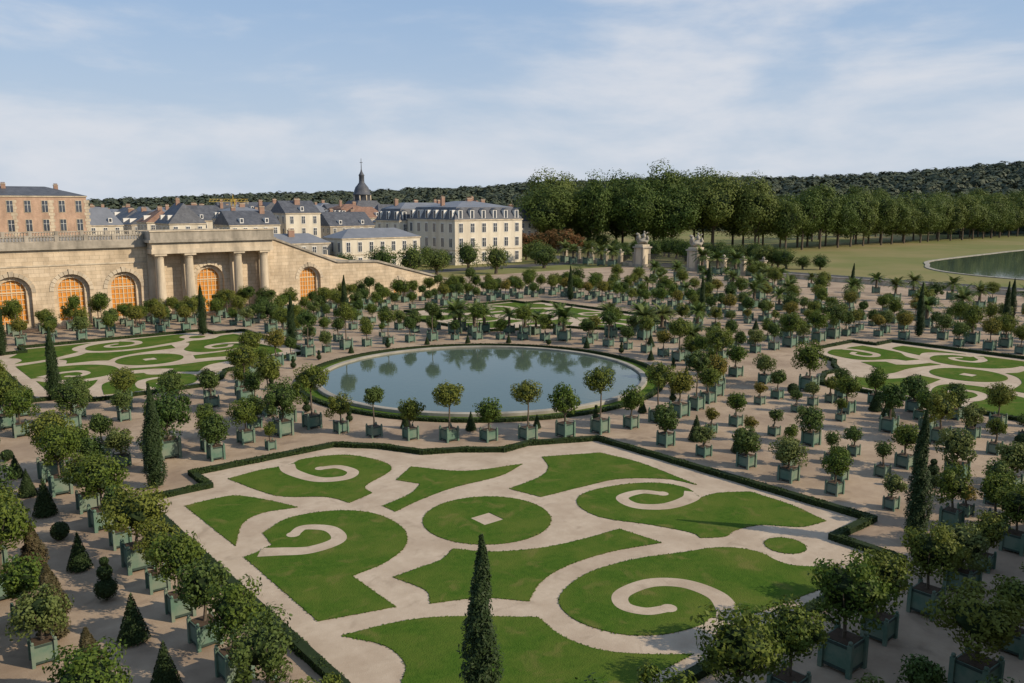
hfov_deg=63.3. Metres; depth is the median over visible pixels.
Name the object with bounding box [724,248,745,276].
palm tree in planter
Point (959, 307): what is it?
orange tree in planter
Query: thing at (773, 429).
shrub in planter
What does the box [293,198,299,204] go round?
chimneys
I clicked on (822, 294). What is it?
orange tree in planter
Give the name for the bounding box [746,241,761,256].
garden tree
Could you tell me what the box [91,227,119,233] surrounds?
windows
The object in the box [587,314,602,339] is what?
pomegranate tree in planter
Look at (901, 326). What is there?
oleander in planter
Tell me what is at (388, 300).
orange tree in planter
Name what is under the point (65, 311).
orange tree in planter
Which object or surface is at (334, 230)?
windows
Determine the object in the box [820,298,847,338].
orange tree in planter
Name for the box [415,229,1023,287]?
ground
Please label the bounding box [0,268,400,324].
arched windows
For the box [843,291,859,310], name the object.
pomegranate tree in planter
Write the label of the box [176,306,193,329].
pomegranate tree in planter
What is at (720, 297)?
oleander in planter
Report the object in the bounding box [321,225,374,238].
walls
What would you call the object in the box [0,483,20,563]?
orange tree in planter
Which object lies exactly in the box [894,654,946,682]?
orange tree in planter
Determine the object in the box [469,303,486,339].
bay tree in planter
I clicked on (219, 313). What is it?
orange tree in planter
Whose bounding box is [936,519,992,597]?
oleander in planter
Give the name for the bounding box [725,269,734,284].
palm tree in planter
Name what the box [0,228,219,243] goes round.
balustrade
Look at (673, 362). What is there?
topiary shrub
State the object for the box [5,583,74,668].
orange tree in planter
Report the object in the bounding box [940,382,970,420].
oleander in planter
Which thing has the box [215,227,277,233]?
windows
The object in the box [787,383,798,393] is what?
topiary shrub
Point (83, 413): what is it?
orange tree in planter
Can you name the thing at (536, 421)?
topiary shrub
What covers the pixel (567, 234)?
autumn tree
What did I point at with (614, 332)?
orange tree in planter
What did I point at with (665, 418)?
oleander in planter
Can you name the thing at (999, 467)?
shrub in planter
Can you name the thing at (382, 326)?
shrub in planter
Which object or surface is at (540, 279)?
orange tree in planter
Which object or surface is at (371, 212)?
roof
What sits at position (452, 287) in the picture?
orange tree in planter
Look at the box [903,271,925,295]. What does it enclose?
palm tree in planter
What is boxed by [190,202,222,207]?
chimneys
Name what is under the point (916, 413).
shrub in planter
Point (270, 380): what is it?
topiary shrub
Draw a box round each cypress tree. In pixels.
[0,306,7,355]
[43,326,62,399]
[140,383,168,486]
[196,284,207,334]
[286,295,298,339]
[340,275,349,305]
[456,533,504,682]
[567,265,573,299]
[699,275,705,317]
[705,263,712,294]
[849,263,855,290]
[903,409,935,541]
[913,282,925,336]
[1002,281,1011,318]
[1009,278,1017,316]
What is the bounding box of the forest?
[88,161,1023,233]
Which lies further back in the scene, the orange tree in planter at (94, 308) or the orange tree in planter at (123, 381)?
the orange tree in planter at (94, 308)
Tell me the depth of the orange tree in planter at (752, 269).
207.30 m
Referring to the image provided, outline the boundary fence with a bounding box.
[559,247,767,274]
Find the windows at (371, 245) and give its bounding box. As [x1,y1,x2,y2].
[331,240,416,264]
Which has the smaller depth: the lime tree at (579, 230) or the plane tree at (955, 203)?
the lime tree at (579, 230)
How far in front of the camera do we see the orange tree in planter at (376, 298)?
151.15 m
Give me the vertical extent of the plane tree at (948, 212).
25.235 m
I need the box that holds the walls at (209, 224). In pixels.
[205,221,212,228]
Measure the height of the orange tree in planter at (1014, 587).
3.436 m
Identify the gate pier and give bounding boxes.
[632,231,651,266]
[685,233,703,271]
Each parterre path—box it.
[0,332,300,397]
[157,441,872,682]
[407,302,653,328]
[818,342,1023,406]
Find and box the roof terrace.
[0,235,143,241]
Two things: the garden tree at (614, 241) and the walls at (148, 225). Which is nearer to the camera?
the walls at (148, 225)
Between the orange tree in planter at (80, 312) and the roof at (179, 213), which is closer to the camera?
the orange tree in planter at (80, 312)
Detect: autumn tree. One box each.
[522,233,535,245]
[531,232,543,244]
[539,230,555,246]
[549,228,563,252]
[559,228,575,247]
[570,233,585,252]
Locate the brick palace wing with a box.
[0,182,91,237]
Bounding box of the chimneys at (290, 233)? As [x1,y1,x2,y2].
[287,228,294,236]
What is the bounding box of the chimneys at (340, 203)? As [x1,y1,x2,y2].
[339,200,355,206]
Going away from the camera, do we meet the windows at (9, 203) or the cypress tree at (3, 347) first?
the cypress tree at (3, 347)
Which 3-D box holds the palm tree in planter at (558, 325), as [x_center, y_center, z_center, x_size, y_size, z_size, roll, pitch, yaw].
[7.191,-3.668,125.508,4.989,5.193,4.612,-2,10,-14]
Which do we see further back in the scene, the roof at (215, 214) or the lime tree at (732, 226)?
the lime tree at (732, 226)
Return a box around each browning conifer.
[17,522,49,583]
[29,563,71,638]
[78,627,103,659]
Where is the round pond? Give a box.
[301,346,655,417]
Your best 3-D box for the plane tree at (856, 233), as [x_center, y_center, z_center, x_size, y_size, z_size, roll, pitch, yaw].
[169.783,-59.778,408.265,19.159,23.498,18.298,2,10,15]
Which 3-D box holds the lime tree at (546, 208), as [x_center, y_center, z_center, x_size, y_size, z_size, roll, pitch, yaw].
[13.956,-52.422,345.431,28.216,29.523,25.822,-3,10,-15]
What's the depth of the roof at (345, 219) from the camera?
319.24 m
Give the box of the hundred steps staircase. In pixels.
[321,254,346,259]
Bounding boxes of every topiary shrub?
[0,449,13,460]
[6,454,23,478]
[16,469,37,497]
[32,478,58,517]
[49,521,69,539]
[66,531,93,572]
[93,556,118,600]
[116,593,150,646]
[150,640,182,682]
[268,378,274,388]
[291,356,296,368]
[302,396,310,411]
[316,350,321,359]
[346,409,352,421]
[348,345,353,352]
[385,337,390,347]
[400,419,408,427]
[465,334,470,342]
[465,411,476,430]
[533,415,540,428]
[583,338,589,347]
[592,405,598,418]
[618,342,623,352]
[637,401,646,412]
[647,334,654,346]
[647,350,654,359]
[669,389,676,401]
[671,357,675,368]
[688,415,700,441]
[731,443,748,452]
[752,321,758,329]
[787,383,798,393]
[868,389,882,411]
[879,406,895,417]
[926,459,940,488]
[1014,433,1023,444]
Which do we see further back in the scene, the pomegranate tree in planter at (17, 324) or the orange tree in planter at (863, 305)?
the orange tree in planter at (863, 305)
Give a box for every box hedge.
[0,329,300,402]
[150,434,907,682]
[295,343,664,422]
[403,300,664,331]
[819,339,1023,420]
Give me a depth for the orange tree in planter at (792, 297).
139.05 m
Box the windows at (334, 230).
[322,227,371,236]
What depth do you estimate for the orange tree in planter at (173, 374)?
81.73 m
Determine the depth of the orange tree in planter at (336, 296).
146.18 m
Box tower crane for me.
[209,194,247,206]
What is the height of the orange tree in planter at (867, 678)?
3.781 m
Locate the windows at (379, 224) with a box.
[378,223,406,230]
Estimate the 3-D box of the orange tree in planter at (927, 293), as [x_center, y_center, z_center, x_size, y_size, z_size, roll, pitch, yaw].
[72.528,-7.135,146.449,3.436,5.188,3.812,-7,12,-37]
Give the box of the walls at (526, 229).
[522,221,538,244]
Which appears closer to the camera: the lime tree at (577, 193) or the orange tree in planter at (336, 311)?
the orange tree in planter at (336, 311)
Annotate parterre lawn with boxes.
[10,334,282,394]
[184,452,826,682]
[421,302,635,327]
[828,345,1023,415]
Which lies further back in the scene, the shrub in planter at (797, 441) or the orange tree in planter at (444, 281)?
the orange tree in planter at (444, 281)
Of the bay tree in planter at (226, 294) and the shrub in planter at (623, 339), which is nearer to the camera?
the shrub in planter at (623, 339)
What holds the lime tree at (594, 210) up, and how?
on the ground at (898, 258)
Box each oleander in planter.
[10,386,32,417]
[136,426,168,469]
[163,369,181,393]
[193,403,216,433]
[197,413,230,461]
[246,394,266,428]
[377,306,391,325]
[392,310,406,329]
[406,310,421,332]
[425,315,437,331]
[653,403,679,447]
[716,292,724,308]
[732,425,761,469]
[738,291,751,310]
[774,313,792,337]
[794,405,824,446]
[835,303,848,322]
[866,309,878,325]
[895,308,913,329]
[900,374,929,411]
[933,426,977,478]
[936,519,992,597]
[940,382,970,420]
[961,322,976,336]
[1000,315,1018,337]
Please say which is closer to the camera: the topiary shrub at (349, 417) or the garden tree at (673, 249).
the topiary shrub at (349, 417)
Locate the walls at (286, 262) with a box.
[0,240,480,329]
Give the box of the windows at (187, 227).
[156,226,201,229]
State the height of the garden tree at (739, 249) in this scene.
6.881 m
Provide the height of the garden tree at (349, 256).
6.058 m
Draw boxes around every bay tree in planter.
[2,298,21,336]
[65,294,80,331]
[93,292,111,329]
[218,288,234,317]
[225,344,258,401]
[230,352,247,385]
[237,328,263,371]
[242,285,254,315]
[252,353,281,417]
[265,288,275,298]
[293,363,329,429]
[296,309,315,356]
[338,302,355,349]
[346,284,356,305]
[363,277,375,303]
[363,385,384,437]
[377,309,395,343]
[424,301,440,341]
[431,380,463,442]
[434,274,442,298]
[465,267,475,296]
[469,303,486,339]
[510,379,543,439]
[514,305,531,340]
[582,366,615,434]
[599,311,616,346]
[638,315,654,352]
[645,361,677,423]
[668,318,690,361]
[683,349,711,410]
[692,334,711,370]
[705,327,733,379]
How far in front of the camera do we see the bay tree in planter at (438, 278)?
170.91 m
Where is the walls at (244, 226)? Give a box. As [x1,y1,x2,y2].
[213,224,280,233]
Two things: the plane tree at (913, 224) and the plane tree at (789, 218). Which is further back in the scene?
the plane tree at (913, 224)
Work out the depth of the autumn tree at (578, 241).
330.67 m
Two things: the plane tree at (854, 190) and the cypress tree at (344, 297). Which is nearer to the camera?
the cypress tree at (344, 297)
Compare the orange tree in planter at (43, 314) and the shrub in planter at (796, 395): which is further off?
the orange tree in planter at (43, 314)
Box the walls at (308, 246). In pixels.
[294,242,330,254]
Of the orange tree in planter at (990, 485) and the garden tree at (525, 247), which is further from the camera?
the garden tree at (525, 247)
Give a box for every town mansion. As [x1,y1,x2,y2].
[375,198,439,231]
[407,196,522,264]
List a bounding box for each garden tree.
[335,252,357,259]
[363,245,397,263]
[393,244,430,269]
[420,246,434,266]
[423,248,451,274]
[436,249,454,264]
[452,240,481,268]
[480,244,511,273]
[522,243,529,259]
[525,240,547,262]
[528,244,559,267]
[584,239,596,250]
[591,233,611,248]
[609,238,619,245]
[615,243,624,250]
[615,245,632,261]
[629,240,637,251]
[648,239,662,260]
[656,237,669,255]
[661,238,674,256]
[667,236,682,258]
[674,238,690,261]
[702,241,714,256]
[712,240,727,252]
[716,247,732,261]
[731,244,747,258]
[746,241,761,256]
[748,246,761,261]
[751,243,772,263]
[769,247,786,267]
[775,248,798,268]
[794,255,810,269]
[811,253,830,269]
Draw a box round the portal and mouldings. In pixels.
[0,228,479,319]
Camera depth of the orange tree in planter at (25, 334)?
120.30 m
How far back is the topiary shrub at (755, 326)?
130.14 m
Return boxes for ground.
[0,266,1023,682]
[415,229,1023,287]
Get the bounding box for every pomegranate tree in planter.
[8,318,28,345]
[124,304,144,334]
[150,304,167,332]
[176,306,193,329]
[262,327,285,364]
[437,283,450,305]
[500,279,510,299]
[559,277,567,296]
[582,281,593,299]
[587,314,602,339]
[594,280,608,301]
[655,329,672,356]
[667,368,698,417]
[671,289,683,310]
[706,354,729,395]
[712,278,722,298]
[721,293,737,317]
[761,282,772,300]
[782,300,799,313]
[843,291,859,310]
[848,309,861,333]
[870,314,885,336]
[896,311,915,339]
[908,298,917,319]
[980,317,1002,350]
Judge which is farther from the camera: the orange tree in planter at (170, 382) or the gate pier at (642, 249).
the gate pier at (642, 249)
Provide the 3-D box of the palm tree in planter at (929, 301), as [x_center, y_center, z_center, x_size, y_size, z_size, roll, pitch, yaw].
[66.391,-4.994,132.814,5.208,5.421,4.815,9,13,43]
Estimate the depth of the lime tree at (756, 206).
344.40 m
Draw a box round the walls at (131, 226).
[123,224,136,235]
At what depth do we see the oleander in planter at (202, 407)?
70.02 m
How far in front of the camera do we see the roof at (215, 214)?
296.36 m
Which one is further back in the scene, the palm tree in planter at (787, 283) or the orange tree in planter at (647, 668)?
the palm tree in planter at (787, 283)
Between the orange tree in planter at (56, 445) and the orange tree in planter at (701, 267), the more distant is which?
the orange tree in planter at (701, 267)
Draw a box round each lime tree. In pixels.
[510,181,580,233]
[515,182,566,233]
[525,168,580,231]
[562,185,584,238]
[563,214,612,238]
[567,169,617,242]
[600,168,652,243]
[604,226,630,242]
[609,174,669,241]
[643,158,689,239]
[645,184,707,239]
[676,166,747,247]
[677,166,718,236]
[688,172,735,246]
[716,184,747,247]
[721,185,748,246]
[734,170,785,244]
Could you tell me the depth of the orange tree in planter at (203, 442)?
66.25 m
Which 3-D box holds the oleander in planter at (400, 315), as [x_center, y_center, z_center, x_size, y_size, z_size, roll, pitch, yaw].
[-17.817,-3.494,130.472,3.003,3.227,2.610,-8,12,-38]
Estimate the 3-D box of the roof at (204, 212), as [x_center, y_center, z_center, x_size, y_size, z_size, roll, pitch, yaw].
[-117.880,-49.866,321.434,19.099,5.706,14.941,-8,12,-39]
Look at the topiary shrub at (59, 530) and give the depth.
48.39 m
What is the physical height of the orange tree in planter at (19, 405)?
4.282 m
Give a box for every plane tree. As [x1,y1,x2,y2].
[746,214,775,245]
[765,193,808,249]
[771,194,792,248]
[787,188,811,247]
[789,188,825,249]
[796,229,818,246]
[800,186,823,240]
[804,182,845,248]
[817,197,836,245]
[828,230,845,244]
[829,194,858,247]
[838,184,875,238]
[842,193,874,246]
[852,198,862,243]
[856,192,880,245]
[867,198,876,242]
[869,187,890,236]
[870,190,900,244]
[883,195,913,243]
[894,201,928,242]
[897,191,920,240]
[908,192,927,240]
[912,198,940,242]
[917,197,946,241]
[926,192,949,238]
[928,194,954,240]
[933,192,950,200]
[941,198,968,240]
[951,191,975,237]
[954,193,981,239]
[960,203,991,238]
[967,187,990,197]
[969,193,984,237]
[975,202,1001,238]
[979,194,1000,235]
[982,193,1013,237]
[990,192,1011,235]
[990,201,1016,237]
[1003,190,1022,233]
[1006,202,1023,236]
[1009,197,1023,236]
[1014,189,1023,202]
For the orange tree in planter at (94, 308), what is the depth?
133.11 m
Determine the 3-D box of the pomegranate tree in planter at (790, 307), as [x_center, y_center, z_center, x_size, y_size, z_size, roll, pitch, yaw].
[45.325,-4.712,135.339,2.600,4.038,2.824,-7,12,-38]
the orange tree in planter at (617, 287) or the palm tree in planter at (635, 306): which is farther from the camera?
the orange tree in planter at (617, 287)
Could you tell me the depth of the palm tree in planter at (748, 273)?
226.91 m
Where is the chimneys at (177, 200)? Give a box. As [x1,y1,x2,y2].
[175,197,179,205]
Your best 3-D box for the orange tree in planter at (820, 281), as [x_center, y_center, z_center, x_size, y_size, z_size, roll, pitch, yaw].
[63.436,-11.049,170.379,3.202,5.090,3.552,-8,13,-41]
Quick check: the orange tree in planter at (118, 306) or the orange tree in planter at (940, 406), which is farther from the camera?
the orange tree in planter at (118, 306)
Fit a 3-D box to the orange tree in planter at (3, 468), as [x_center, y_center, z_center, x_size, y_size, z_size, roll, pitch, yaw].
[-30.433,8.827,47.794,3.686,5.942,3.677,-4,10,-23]
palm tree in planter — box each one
[439,298,468,333]
[443,298,471,330]
[462,299,487,335]
[478,300,495,332]
[498,307,517,333]
[511,302,537,335]
[527,310,541,334]
[545,300,573,334]
[548,304,581,341]
[557,239,570,262]
[564,243,581,263]
[578,239,598,264]
[592,243,609,265]
[598,302,625,334]
[603,242,620,266]
[628,300,650,329]
[630,302,661,340]
[639,275,656,294]
[647,259,661,278]
[651,303,677,336]
[654,271,663,285]
[669,261,684,281]
[672,258,684,274]
[676,320,706,356]
[678,280,694,300]
[686,301,709,331]
[691,244,713,273]
[699,267,716,279]
[708,249,727,274]
[721,266,730,279]
[723,268,742,291]
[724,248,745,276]
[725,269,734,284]
[742,255,754,275]
[743,279,766,307]
[751,273,771,299]
[753,271,770,291]
[757,264,775,285]
[770,286,787,310]
[777,266,789,284]
[779,274,797,294]
[779,277,797,299]
[804,272,818,287]
[842,276,863,303]
[855,277,865,297]
[868,272,886,293]
[884,276,908,301]
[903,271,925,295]
[911,293,944,327]
[912,282,935,294]
[942,274,963,299]
[948,286,978,319]
[950,284,976,301]
[970,280,993,307]
[1016,284,1023,310]
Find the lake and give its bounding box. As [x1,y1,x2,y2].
[924,250,1023,279]
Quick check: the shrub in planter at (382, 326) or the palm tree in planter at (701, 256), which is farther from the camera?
the palm tree in planter at (701, 256)
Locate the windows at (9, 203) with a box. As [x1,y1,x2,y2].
[5,200,83,231]
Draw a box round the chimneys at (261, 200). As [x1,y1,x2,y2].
[258,198,276,205]
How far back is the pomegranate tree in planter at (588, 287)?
170.19 m
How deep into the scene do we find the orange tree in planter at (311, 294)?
153.26 m
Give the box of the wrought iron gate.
[648,252,686,269]
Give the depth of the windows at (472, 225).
274.33 m
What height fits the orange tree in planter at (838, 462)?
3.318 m
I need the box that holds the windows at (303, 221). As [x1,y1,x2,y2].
[277,216,316,234]
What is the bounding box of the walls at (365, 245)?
[322,236,420,266]
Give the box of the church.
[345,162,379,206]
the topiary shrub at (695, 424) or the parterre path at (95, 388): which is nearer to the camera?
the topiary shrub at (695, 424)
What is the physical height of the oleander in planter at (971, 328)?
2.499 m
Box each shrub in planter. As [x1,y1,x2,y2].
[263,421,277,450]
[378,322,385,336]
[619,325,626,341]
[669,331,678,343]
[692,424,716,457]
[705,406,719,433]
[725,310,736,321]
[743,309,751,323]
[743,415,759,433]
[753,381,768,404]
[767,408,784,436]
[771,309,779,324]
[780,435,799,465]
[783,424,798,437]
[789,389,802,411]
[804,381,820,405]
[824,376,837,403]
[824,430,841,459]
[829,443,850,481]
[834,398,847,421]
[843,425,863,456]
[873,439,896,477]
[881,472,908,511]
[913,387,928,418]
[957,483,977,517]
[982,457,1016,504]
[984,417,1007,455]
[1016,413,1023,433]
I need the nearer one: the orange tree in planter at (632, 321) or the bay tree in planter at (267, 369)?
the bay tree in planter at (267, 369)
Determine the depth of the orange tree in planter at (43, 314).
125.69 m
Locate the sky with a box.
[0,0,1023,199]
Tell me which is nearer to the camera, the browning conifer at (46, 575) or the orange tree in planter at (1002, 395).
the browning conifer at (46, 575)
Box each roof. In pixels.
[87,207,123,224]
[113,207,137,216]
[117,210,135,220]
[121,211,151,224]
[136,207,151,210]
[136,210,164,221]
[154,203,205,223]
[186,205,230,220]
[213,207,257,217]
[213,210,280,224]
[215,202,239,204]
[238,202,257,207]
[252,202,274,209]
[271,201,320,212]
[274,233,328,243]
[320,212,374,225]
[322,204,338,208]
[324,228,418,238]
[325,204,360,211]
[347,207,377,217]
[375,204,392,210]
[513,207,534,220]
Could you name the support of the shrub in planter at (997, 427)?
on the gravel ground at (100, 618)
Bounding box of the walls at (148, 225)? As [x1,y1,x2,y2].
[136,222,155,232]
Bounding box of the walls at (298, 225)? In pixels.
[273,213,320,237]
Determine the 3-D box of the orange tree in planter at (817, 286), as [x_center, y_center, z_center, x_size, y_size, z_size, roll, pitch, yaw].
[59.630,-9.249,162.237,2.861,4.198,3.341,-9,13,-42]
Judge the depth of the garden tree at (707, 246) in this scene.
283.56 m
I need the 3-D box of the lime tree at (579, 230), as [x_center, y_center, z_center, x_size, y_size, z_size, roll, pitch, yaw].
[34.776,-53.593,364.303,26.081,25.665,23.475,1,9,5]
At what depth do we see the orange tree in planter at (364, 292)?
154.76 m
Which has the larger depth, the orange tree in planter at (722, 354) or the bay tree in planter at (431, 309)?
the bay tree in planter at (431, 309)
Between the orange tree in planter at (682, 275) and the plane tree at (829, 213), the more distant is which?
the plane tree at (829, 213)
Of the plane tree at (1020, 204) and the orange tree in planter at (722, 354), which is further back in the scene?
the plane tree at (1020, 204)
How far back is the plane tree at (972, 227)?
459.59 m
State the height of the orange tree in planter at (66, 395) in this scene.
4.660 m
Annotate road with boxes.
[419,255,1023,289]
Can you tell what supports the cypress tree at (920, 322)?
on the gravel ground at (100, 618)
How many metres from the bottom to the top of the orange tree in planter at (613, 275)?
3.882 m
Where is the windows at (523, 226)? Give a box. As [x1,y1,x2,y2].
[522,223,536,234]
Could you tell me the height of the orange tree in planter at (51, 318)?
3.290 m
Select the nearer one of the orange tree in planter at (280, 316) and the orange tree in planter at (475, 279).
the orange tree in planter at (280, 316)
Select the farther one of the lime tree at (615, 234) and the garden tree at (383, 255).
the lime tree at (615, 234)
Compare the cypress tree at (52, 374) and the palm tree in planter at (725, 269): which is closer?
the cypress tree at (52, 374)
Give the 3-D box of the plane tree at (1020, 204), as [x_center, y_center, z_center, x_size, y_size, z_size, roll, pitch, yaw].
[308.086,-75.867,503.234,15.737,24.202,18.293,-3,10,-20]
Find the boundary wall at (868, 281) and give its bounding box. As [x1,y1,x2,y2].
[782,273,1023,295]
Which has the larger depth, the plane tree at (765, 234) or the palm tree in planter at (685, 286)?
the plane tree at (765, 234)
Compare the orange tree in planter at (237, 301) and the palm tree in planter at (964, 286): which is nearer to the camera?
the orange tree in planter at (237, 301)
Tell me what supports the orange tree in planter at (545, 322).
on the gravel ground at (100, 618)
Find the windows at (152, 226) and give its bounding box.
[138,224,155,229]
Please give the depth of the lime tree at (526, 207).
375.96 m
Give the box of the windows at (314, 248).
[302,246,326,254]
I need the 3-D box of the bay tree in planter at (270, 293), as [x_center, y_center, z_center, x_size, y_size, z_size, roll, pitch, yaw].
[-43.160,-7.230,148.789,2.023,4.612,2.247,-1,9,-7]
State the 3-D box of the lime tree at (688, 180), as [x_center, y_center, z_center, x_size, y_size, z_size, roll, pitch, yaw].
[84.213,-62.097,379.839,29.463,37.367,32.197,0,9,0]
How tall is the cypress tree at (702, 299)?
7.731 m
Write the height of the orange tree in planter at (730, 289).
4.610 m
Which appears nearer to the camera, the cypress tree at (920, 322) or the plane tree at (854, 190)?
the cypress tree at (920, 322)
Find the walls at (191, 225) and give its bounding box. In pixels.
[154,223,206,229]
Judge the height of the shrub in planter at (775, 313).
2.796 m
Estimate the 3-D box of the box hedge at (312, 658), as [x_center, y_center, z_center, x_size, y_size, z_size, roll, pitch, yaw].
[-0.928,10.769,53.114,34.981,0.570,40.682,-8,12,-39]
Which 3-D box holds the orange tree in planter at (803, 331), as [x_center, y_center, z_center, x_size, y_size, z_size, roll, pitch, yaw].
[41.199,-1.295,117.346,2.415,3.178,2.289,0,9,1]
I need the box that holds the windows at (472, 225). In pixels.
[410,222,518,262]
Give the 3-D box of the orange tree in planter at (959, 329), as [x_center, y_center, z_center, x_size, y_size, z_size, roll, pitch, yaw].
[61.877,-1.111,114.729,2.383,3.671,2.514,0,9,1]
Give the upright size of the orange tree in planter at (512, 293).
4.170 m
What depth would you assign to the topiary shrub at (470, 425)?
72.06 m
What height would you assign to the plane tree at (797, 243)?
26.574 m
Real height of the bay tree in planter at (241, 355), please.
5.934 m
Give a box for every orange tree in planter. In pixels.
[0,300,24,334]
[0,359,7,375]
[0,370,13,412]
[0,375,31,430]
[0,452,17,503]
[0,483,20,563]
[0,489,36,599]
[0,552,50,632]
[1,388,40,437]
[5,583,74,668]
[20,320,26,339]
[20,408,75,482]
[33,422,81,497]
[34,310,42,331]
[35,308,54,333]
[40,320,56,341]
[42,636,134,682]
[44,316,57,336]
[50,377,89,428]
[57,452,105,514]
[58,306,76,329]
[62,374,91,406]
[65,423,100,470]
[68,316,92,339]
[70,306,89,331]
[70,385,92,416]
[70,450,129,532]
[76,437,105,459]
[86,295,108,326]
[88,413,114,454]
[95,482,171,575]
[98,485,133,550]
[101,313,116,336]
[102,307,120,331]
[102,427,133,465]
[107,367,137,410]
[108,389,132,421]
[109,366,133,401]
[115,303,127,324]
[119,303,134,326]
[132,518,180,594]
[135,304,148,329]
[141,399,158,430]
[142,530,208,622]
[143,300,152,322]
[144,384,191,460]
[146,297,165,324]
[156,374,183,396]
[157,372,176,397]
[159,305,171,326]
[163,296,178,319]
[173,558,230,652]
[174,302,184,321]
[177,296,198,324]
[193,294,205,317]
[194,409,222,451]
[195,367,219,396]
[199,371,219,406]
[201,574,272,682]
[206,297,224,322]
[211,290,229,315]
[224,601,295,682]
[225,397,257,444]
[227,307,238,325]
[229,295,246,320]
[229,364,250,394]
[235,285,250,313]
[238,306,254,326]
[241,370,264,399]
[248,303,259,323]
[253,295,268,317]
[256,287,270,300]
[256,347,272,362]
[257,296,278,333]
[262,375,295,437]
[271,380,306,421]
[272,295,285,308]
[272,306,288,335]
[275,293,288,308]
[282,287,298,308]
[284,314,301,340]
[284,336,296,360]
[286,672,342,682]
[293,303,306,330]
[298,295,310,308]
[300,326,315,344]
[305,299,320,319]
[307,290,316,300]
[313,295,325,317]
[314,287,332,309]
[317,316,331,333]
[318,330,332,352]
[321,304,330,321]
[323,391,353,433]
[328,288,338,308]
[330,290,341,314]
[331,317,344,341]
[333,308,340,317]
[335,282,349,304]
[348,288,362,313]
[348,307,361,329]
[352,300,363,320]
[353,278,368,302]
[358,318,375,346]
[359,288,368,309]
[363,303,377,322]
[369,290,384,311]
[374,282,383,300]
[374,286,389,306]
[384,287,391,303]
[390,279,403,301]
[390,292,399,309]
[396,280,411,302]
[397,397,425,440]
[401,316,415,342]
[406,292,417,308]
[408,280,418,299]
[418,284,425,300]
[422,277,435,297]
[424,290,432,304]
[430,309,444,329]
[431,288,437,302]
[439,280,448,296]
[445,273,459,297]
[448,284,455,301]
[449,320,459,339]
[455,275,468,295]
[455,282,465,301]
[464,282,473,300]
[469,273,480,293]
[471,287,480,302]
[472,397,503,442]
[479,282,485,295]
[482,277,497,301]
[483,273,493,292]
[493,279,502,297]
[493,317,508,339]
[506,276,518,290]
[509,277,516,296]
[512,277,525,298]
[521,269,537,291]
[522,272,533,294]
[529,281,539,297]
[535,273,546,293]
[538,314,555,341]
[547,275,558,295]
[547,381,580,436]
[548,273,561,292]
[560,271,573,290]
[567,276,582,298]
[572,265,585,278]
[575,672,611,682]
[578,318,594,343]
[586,272,603,297]
[599,306,622,337]
[604,280,613,299]
[609,272,620,281]
[610,263,624,283]
[610,280,625,303]
[619,384,644,429]
[620,282,629,301]
[621,275,633,292]
[621,326,634,349]
[626,287,638,305]
[626,315,639,334]
[629,273,638,289]
[630,267,644,285]
[636,281,647,298]
[636,288,642,302]
[636,662,697,682]
[639,288,650,305]
[646,306,657,331]
[649,274,656,289]
[649,288,659,304]
[655,267,668,283]
[655,287,668,308]
[656,283,664,301]
[657,275,673,298]
[658,304,672,328]
[665,284,677,307]
[673,302,689,321]
[676,269,688,291]
[679,334,701,364]
[684,288,696,307]
[689,276,700,289]
[689,294,699,311]
[689,300,704,321]
[690,601,794,682]
[695,365,723,403]
[698,265,704,277]
[699,282,717,293]
[701,347,722,357]
[705,293,713,310]
[705,296,717,314]
[705,325,721,350]
[708,305,722,327]
[709,355,727,388]
[714,326,734,358]
[721,298,728,313]
[724,281,735,304]
[724,344,748,376]
[725,319,740,346]
[726,391,747,427]
[734,276,748,300]
[734,330,748,345]
[740,296,755,319]
[745,264,757,281]
[748,329,766,352]
[752,353,776,383]
[755,593,833,682]
[756,261,770,280]
[758,300,769,320]
[760,318,772,340]
[764,300,774,318]
[767,266,784,293]
[767,323,783,350]
[768,369,786,399]
[768,435,809,483]
[780,311,807,347]
[781,291,800,314]
[785,284,801,296]
[791,339,828,390]
[794,321,811,342]
[799,296,810,312]
[802,309,814,325]
[804,309,830,341]
[807,300,820,321]
[807,549,902,679]
[810,284,824,301]
[813,275,830,298]
[815,271,832,292]
[815,287,828,307]
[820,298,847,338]
[820,446,853,496]
[825,296,837,305]
[834,367,853,398]
[834,374,862,414]
[841,288,856,306]
[841,312,855,336]
[852,546,912,646]
[853,672,884,682]
[855,308,866,329]
[857,300,868,319]
[864,366,888,403]
[875,383,909,433]
[876,295,890,314]
[879,309,896,333]
[883,293,894,309]
[887,297,904,323]
[890,421,920,469]
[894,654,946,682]
[900,520,973,620]
[910,287,934,315]
[914,390,938,427]
[920,577,1023,682]
[923,387,961,444]
[928,279,945,304]
[930,311,941,333]
[933,459,976,527]
[935,313,954,339]
[942,308,956,323]
[947,301,971,328]
[948,320,969,346]
[957,402,986,438]
[959,303,989,344]
[966,509,1011,573]
[975,469,1022,526]
[976,673,1019,682]
[982,301,998,316]
[982,381,1017,426]
[985,281,1000,303]
[985,574,1023,659]
[990,314,1001,334]
[993,481,1023,556]
[995,302,1013,316]
[995,441,1023,489]
[997,312,1021,347]
[1009,324,1023,354]
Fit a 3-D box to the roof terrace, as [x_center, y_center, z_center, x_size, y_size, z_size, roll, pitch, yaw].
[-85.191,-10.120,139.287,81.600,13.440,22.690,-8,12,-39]
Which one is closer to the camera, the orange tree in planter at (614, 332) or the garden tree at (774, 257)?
the orange tree in planter at (614, 332)
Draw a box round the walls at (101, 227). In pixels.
[90,225,123,234]
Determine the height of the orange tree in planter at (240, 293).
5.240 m
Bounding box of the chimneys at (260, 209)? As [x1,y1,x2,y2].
[230,205,264,213]
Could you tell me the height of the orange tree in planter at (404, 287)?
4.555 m
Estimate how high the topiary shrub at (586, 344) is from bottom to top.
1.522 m
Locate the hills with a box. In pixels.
[474,179,1023,235]

